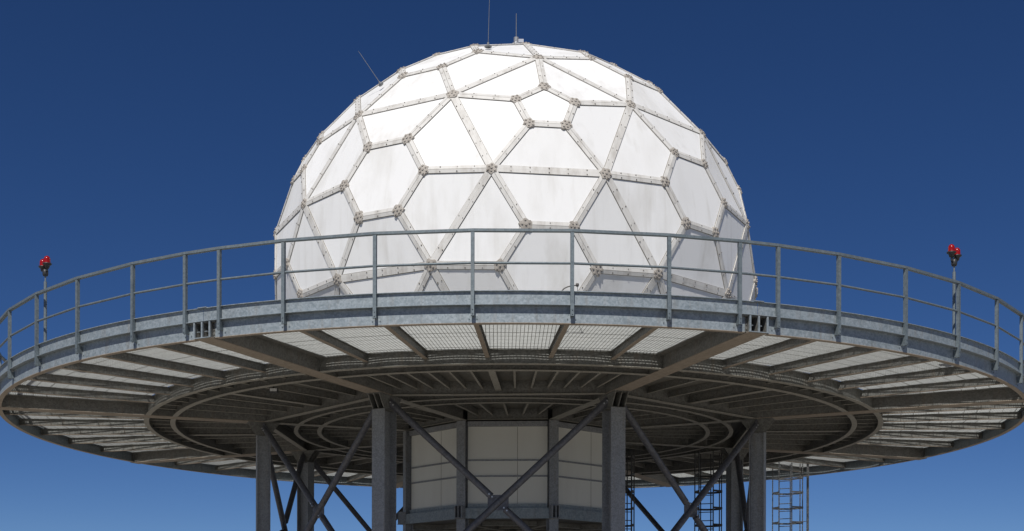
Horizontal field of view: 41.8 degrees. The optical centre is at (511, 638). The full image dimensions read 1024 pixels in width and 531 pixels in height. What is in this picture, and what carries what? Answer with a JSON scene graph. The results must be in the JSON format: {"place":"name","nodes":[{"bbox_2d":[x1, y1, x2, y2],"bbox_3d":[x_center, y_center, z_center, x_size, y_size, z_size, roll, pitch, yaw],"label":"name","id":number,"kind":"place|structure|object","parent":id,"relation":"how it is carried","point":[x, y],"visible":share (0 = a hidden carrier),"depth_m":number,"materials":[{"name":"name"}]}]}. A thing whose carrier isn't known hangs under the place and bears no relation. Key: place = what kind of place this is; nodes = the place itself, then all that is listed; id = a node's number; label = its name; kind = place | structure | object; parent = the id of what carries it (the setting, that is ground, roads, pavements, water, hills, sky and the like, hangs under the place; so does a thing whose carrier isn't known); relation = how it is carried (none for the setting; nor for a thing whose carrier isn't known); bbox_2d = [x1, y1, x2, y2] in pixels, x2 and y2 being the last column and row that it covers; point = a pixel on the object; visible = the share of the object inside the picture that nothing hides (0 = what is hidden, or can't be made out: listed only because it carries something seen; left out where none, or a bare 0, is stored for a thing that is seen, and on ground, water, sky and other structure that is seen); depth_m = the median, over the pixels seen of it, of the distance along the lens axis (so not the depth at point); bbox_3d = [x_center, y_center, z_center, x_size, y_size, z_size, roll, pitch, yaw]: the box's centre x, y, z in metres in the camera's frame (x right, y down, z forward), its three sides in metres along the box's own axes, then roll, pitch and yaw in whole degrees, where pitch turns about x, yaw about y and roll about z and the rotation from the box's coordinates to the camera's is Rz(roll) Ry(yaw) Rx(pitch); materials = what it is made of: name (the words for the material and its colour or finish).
{"place":"outdoors","nodes":[
{"label":"outdoors","id":0,"kind":"place"},
{"bbox_2d":[0,0,1023,530],"label":"sky","id":1,"kind":"structure","parent":0,"point":[891,131],"materials":[{"name":"blue"}]},
{"bbox_3d":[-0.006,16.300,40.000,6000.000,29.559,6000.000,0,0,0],"label":"ground","id":2,"kind":"structure","parent":0,"visible":0},
{"bbox_2d":[246,421,279,530],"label":"steel column","id":3,"kind":"structure","parent":2,"relation":"on","point":[263,471],"depth_m":37.51,"materials":[{"name":"grey metal"}]},
{"bbox_2d":[271,453,304,530],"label":"cross brace","id":4,"kind":"object","parent":3,"relation":"attached to","point":[284,519],"visible":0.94,"depth_m":40.23,"materials":[{"name":"metal"}]},
{"bbox_2d":[290,450,320,530],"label":"steel column","id":5,"kind":"structure","parent":2,"relation":"on","point":[304,511],"depth_m":43.19,"materials":[{"name":"grey metal"}]},
{"bbox_2d":[314,461,402,530],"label":"cross brace","id":6,"kind":"object","parent":5,"relation":"attached to","point":[341,496],"visible":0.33,"depth_m":44.25,"materials":[{"name":"metal"}]},
{"bbox_2d":[366,392,401,530],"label":"steel column","id":7,"kind":"structure","parent":2,"relation":"on","point":[384,422],"depth_m":33.10,"materials":[{"name":"grey metal"}]},
{"bbox_2d":[261,410,371,530],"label":"cross brace","id":8,"kind":"object","parent":7,"relation":"attached to","point":[318,510],"visible":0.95,"depth_m":35.20,"materials":[{"name":"metal"}]},
{"bbox_2d":[389,396,614,530],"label":"cross brace","id":9,"kind":"object","parent":7,"relation":"attached to","point":[498,502],"visible":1,"depth_m":33.04,"materials":[{"name":"metal"}]},
{"bbox_2d":[397,420,601,530],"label":"central drum","id":10,"kind":"object","parent":2,"relation":"on","point":[560,489],"visible":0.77,"depth_m":37.24,"materials":[{"name":"metal"}]},
{"bbox_2d":[0,290,1023,487],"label":"round platform","id":11,"kind":"structure","parent":10,"relation":"on","point":[437,358],"depth_m":32.33,"materials":[{"name":"metal"}]},
{"bbox_2d":[269,386,277,392],"bbox_3d":[-5.793,-6.178,32.596,0.200,0.386,0.127,0,0,0],"label":"floodlight","id":12,"kind":"object","parent":11,"relation":"attached to","point":[273,390],"visible":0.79,"depth_m":32.54,"materials":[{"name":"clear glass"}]},
{"bbox_2d":[0,228,1023,385],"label":"guard railing","id":13,"kind":"object","parent":11,"relation":"attached to","point":[571,263],"visible":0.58,"depth_m":26.73,"materials":[{"name":"metal"}]},
{"bbox_2d":[38,256,51,341],"bbox_3d":[-10.589,-7.645,30.388,0.379,2.042,0.209,0,0,40],"label":"obstruction light","id":14,"kind":"object","parent":13,"relation":"attached to","point":[45,264],"visible":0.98,"depth_m":30.36,"materials":[{"name":"metal"}]},
{"bbox_2d":[946,244,961,334],"bbox_3d":[9.702,-7.609,29.410,0.408,2.062,0.210,0,0,-37],"label":"obstruction light","id":15,"kind":"object","parent":13,"relation":"attached to","point":[954,253],"visible":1,"depth_m":29.38,"materials":[{"name":"metal"}]},
{"bbox_2d":[273,42,757,359],"bbox_3d":[0.062,-11.732,40.000,14.297,10.727,14.361,0,0,0],"label":"white radome","id":16,"kind":"object","parent":11,"relation":"on","point":[525,135],"visible":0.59,"depth_m":33.97,"materials":[{"name":"white plastic"}]},
{"bbox_2d":[358,51,382,86],"bbox_3d":[-3.827,-15.457,36.336,0.687,0.961,0.140,0,0,0],"label":"whip antenna","id":17,"kind":"object","parent":16,"relation":"on","point":[380,83],"visible":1,"depth_m":36.33,"materials":[{"name":"grey metal"}]},
{"bbox_2d":[484,0,491,48],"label":"whip antenna","id":18,"kind":"object","parent":16,"relation":"on","point":[487,46],"visible":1,"depth_m":36.07,"materials":[{"name":"grey metal"}]},
{"bbox_2d":[512,13,523,43],"bbox_3d":[0.161,-17.852,40.018,0.338,1.620,0.260,0,0,-28],"label":"lightning rod","id":19,"kind":"object","parent":16,"relation":"on","point":[517,40],"visible":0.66,"depth_m":39.97,"materials":[{"name":"metal"}]},
{"bbox_2d":[598,390,630,530],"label":"steel column","id":20,"kind":"structure","parent":2,"relation":"on","point":[613,463],"depth_m":32.76,"materials":[{"name":"grey metal"}]},
{"bbox_2d":[614,398,758,530],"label":"cross brace","id":21,"kind":"object","parent":20,"relation":"attached to","point":[690,509],"visible":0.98,"depth_m":34.69,"materials":[{"name":"metal"}]},
{"bbox_2d":[625,451,634,530],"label":"caged ladder","id":22,"kind":"object","parent":2,"relation":"on","point":[631,492],"visible":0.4,"depth_m":43.11,"materials":[{"name":"metal"}]},
{"bbox_2d":[694,451,722,530],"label":"caged ladder","id":23,"kind":"object","parent":2,"relation":"on","point":[699,476],"visible":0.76,"depth_m":42.89,"materials":[{"name":"metal"}]},
{"bbox_2d":[719,448,748,530],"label":"steel column","id":24,"kind":"structure","parent":2,"relation":"on","point":[734,519],"depth_m":42.44,"materials":[{"name":"grey metal"}]},
{"bbox_2d":[740,418,775,530],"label":"steel column","id":25,"kind":"structure","parent":2,"relation":"on","point":[757,480],"depth_m":36.76,"materials":[{"name":"grey metal"}]},
{"bbox_2d":[735,453,748,530],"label":"cross brace","id":26,"kind":"object","parent":25,"relation":"attached to","point":[745,509],"visible":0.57,"depth_m":40.55,"materials":[{"name":"metal"}]},
{"bbox_2d":[772,462,808,530],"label":"caged ladder","id":27,"kind":"object","parent":2,"relation":"on","point":[791,508],"visible":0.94,"depth_m":48.07,"materials":[{"name":"grey metal"}]},
{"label":"steel column","id":28,"kind":"object","parent":2,"relation":"on","visible":0},
{"bbox_2d":[625,460,724,530],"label":"cross brace","id":29,"kind":"object","parent":28,"relation":"attached to","point":[649,516],"visible":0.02,"depth_m":45.22,"materials":[{"name":"metal"}]}
]}

